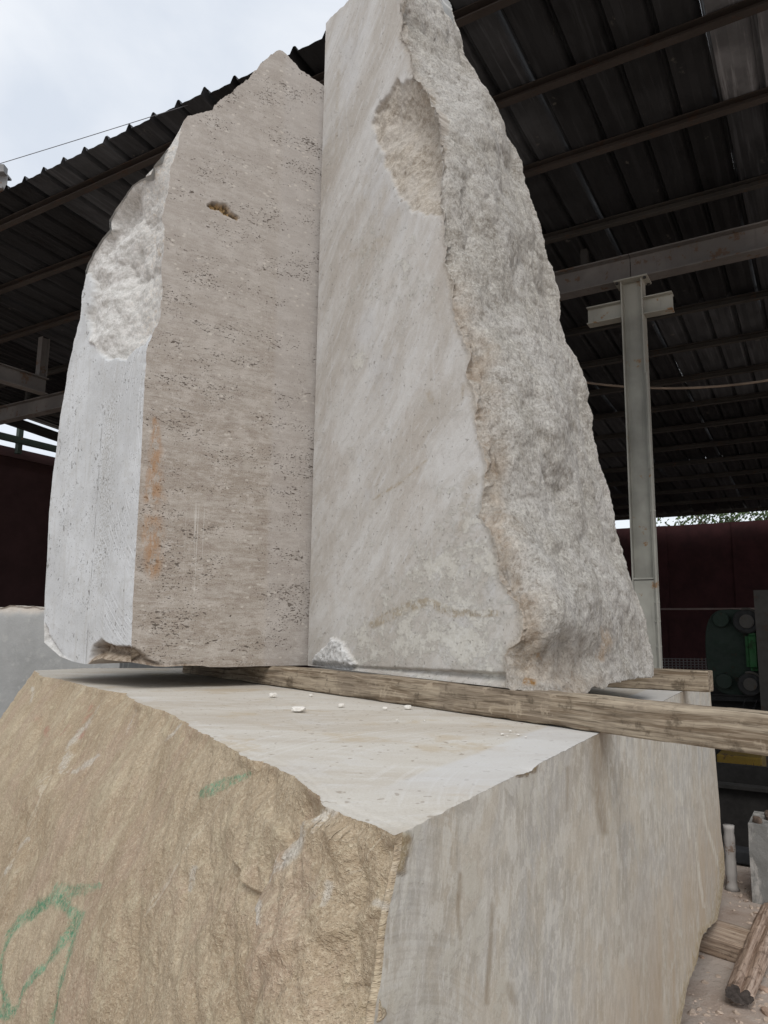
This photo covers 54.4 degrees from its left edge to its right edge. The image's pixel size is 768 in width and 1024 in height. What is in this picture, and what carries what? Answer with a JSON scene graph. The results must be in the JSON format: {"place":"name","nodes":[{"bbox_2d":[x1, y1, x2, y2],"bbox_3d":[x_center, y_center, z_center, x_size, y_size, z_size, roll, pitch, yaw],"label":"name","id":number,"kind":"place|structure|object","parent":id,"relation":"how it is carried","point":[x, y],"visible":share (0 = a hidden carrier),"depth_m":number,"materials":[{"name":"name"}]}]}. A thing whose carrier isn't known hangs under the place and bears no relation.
{"place":"outdoors","nodes":[
{"label":"outdoors","id":0,"kind":"place"},
{"bbox_2d":[0,605,182,717],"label":"background block","id":1,"kind":"object","parent":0,"point":[26,651],"depth_m":4.50,"materials":[{"name":"grey stone"}]},
{"bbox_2d":[0,0,764,528],"label":"sky","id":2,"kind":"structure","parent":0,"point":[71,70],"materials":[{"name":"white"}]},
{"bbox_2d":[680,862,767,1023],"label":"ground","id":3,"kind":"structure","parent":0,"point":[712,993],"depth_m":2.89,"materials":[{"name":"grey concrete"}]},
{"bbox_2d":[0,164,11,191],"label":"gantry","id":4,"kind":"object","parent":3,"relation":"on","point":[4,177],"visible":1,"depth_m":5.66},
{"bbox_2d":[0,668,724,1023],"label":"base block","id":5,"kind":"object","parent":3,"relation":"on","point":[178,846],"depth_m":1.29,"materials":[{"name":"stone"}]},
{"bbox_2d":[269,693,276,696],"bbox_3d":[-0.337,0.555,2.266,0.023,0.013,0.020,8,-12,-39],"label":"stone chip","id":6,"kind":"object","parent":5,"relation":"on","point":[272,694],"visible":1,"depth_m":2.26,"materials":[{"name":"white stone"}]},
{"bbox_2d":[291,706,305,711],"bbox_3d":[-0.213,0.493,1.869,0.036,0.012,0.032,1,-9,0],"label":"stone chip","id":7,"kind":"object","parent":5,"relation":"on","point":[298,708],"visible":1,"depth_m":1.86,"materials":[{"name":"white stone"}]},
{"bbox_2d":[404,705,411,709],"bbox_3d":[0.063,0.511,1.955,0.020,0.011,0.015,1,-9,0],"label":"stone chip","id":8,"kind":"object","parent":5,"relation":"on","point":[407,707],"visible":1,"depth_m":1.95,"materials":[{"name":"white stone"}]},
{"bbox_2d":[182,666,767,755],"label":"timber","id":9,"kind":"object","parent":5,"relation":"on","point":[741,730],"visible":0.9,"depth_m":1.65,"materials":[{"name":"brown wood"}]},
{"bbox_2d":[44,50,323,666],"bbox_3d":[-0.798,-0.634,3.266,1.084,2.530,0.958,6,-11,-32],"label":"upright block","id":10,"kind":"object","parent":9,"relation":"on","point":[180,522],"depth_m":2.82,"materials":[{"name":"stone"}]},
{"bbox_2d":[308,0,653,692],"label":"upright block","id":11,"kind":"object","parent":9,"relation":"on","point":[463,530],"depth_m":2.32,"materials":[{"name":"stone"}]},
{"bbox_2d":[607,668,712,691],"bbox_3d":[0.710,0.659,3.029,1.150,0.077,0.087,-6,-11,34],"label":"timber","id":12,"kind":"object","parent":5,"relation":"on","point":[683,680],"visible":0.19,"depth_m":2.74,"materials":[{"name":"brown wood"}]},
{"bbox_2d":[0,0,767,668],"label":"steel shed","id":13,"kind":"structure","parent":3,"relation":"on","point":[636,132],"depth_m":5.59,"materials":[{"name":"paint"}]},
{"bbox_2d":[0,105,187,163],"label":"overhead wire","id":14,"kind":"object","parent":13,"relation":"attached to","point":[93,134],"visible":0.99,"depth_m":4.63,"materials":[{"name":"black metal"}]},
{"bbox_2d":[587,379,767,388],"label":"hanging cable","id":15,"kind":"object","parent":13,"relation":"hanging from","point":[703,387],"visible":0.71,"depth_m":6.07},
{"bbox_2d":[662,658,707,669],"bbox_3d":[3.275,1.971,8.087,0.501,0.774,0.012,-5,-11,31],"label":"wire panel","id":16,"kind":"object","parent":13,"relation":"attached to","point":[687,664],"visible":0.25,"depth_m":8.12,"materials":[{"name":"grey metal"}]},
{"bbox_2d":[656,512,765,525],"bbox_3d":[8.919,2.081,20.241,2.940,5.194,2.933,1,-9,0],"label":"tree","id":17,"kind":"object","parent":3,"relation":"on","point":[699,521],"visible":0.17,"depth_m":20.14,"materials":[{"name":"green plant"}]},
{"bbox_2d":[687,881,767,1023],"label":"rubble","id":18,"kind":"object","parent":3,"relation":"on","point":[691,1011],"visible":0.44,"depth_m":2.71,"materials":[{"name":"stone"}]},
{"bbox_2d":[699,920,761,962],"bbox_3d":[1.365,1.845,3.291,0.221,0.076,0.527,9,-12,-41],"label":"board","id":19,"kind":"object","parent":3,"relation":"on","point":[723,940],"visible":0.27,"depth_m":3.13,"materials":[{"name":"brown wood"}]},
{"bbox_2d":[723,824,739,891],"bbox_3d":[1.855,1.848,3.998,0.078,0.326,0.080,1,-9,0],"label":"standing pipe","id":20,"kind":"object","parent":3,"relation":"on","point":[730,860],"visible":0.99,"depth_m":3.98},
{"bbox_2d":[723,844,749,864],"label":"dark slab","id":21,"kind":"structure","parent":3,"relation":"on","point":[742,855],"depth_m":4.42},
{"bbox_2d":[705,511,767,523],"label":"tree","id":22,"kind":"object","parent":3,"relation":"on","point":[759,517],"visible":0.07,"depth_m":19.57,"materials":[{"name":"green plant"}]},
{"bbox_2d":[705,590,767,766],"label":"sawing machine","id":23,"kind":"object","parent":3,"relation":"on","point":[736,643],"visible":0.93,"depth_m":7.31,"materials":[{"name":"green paint"}]},
{"bbox_2d":[716,762,767,846],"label":"machine","id":24,"kind":"object","parent":3,"relation":"on","point":[743,792],"depth_m":4.81,"materials":[{"name":"black metal"}]},
{"bbox_2d":[717,750,766,766],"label":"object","id":25,"kind":"object","parent":3,"relation":"on","point":[726,756],"visible":0.2,"depth_m":6.36,"materials":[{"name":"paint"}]},
{"bbox_2d":[725,902,767,1004],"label":"split log","id":26,"kind":"object","parent":3,"relation":"on","point":[747,975],"visible":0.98,"depth_m":2.88,"materials":[{"name":"brown wood"}]},
{"bbox_2d":[748,811,767,904],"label":"stone pillar","id":27,"kind":"structure","parent":3,"relation":"on","point":[758,844],"depth_m":3.80,"materials":[{"name":"grey stone"}]},
{"bbox_2d":[752,816,761,823],"bbox_3d":[1.938,1.598,3.877,0.027,0.036,0.051,4,-10,-19],"label":"rubble lump","id":28,"kind":"object","parent":27,"relation":"on","point":[757,819],"visible":1,"depth_m":3.87,"materials":[{"name":"brown stone"}]},
{"bbox_2d":[759,985,767,992],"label":"loose stone","id":29,"kind":"object","parent":3,"relation":"on","point":[763,988],"visible":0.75,"depth_m":2.82,"materials":[{"name":"beige stone"}]},
{"bbox_2d":[760,1006,767,1016],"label":"loose stone","id":30,"kind":"object","parent":3,"relation":"on","point":[764,1010],"visible":0.97,"depth_m":2.65,"materials":[{"name":"beige stone"}]},
{"bbox_2d":[764,810,767,819],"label":"rubble lump","id":31,"kind":"object","parent":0,"point":[766,814],"visible":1,"depth_m":3.92,"materials":[{"name":"brown stone"}]}
]}

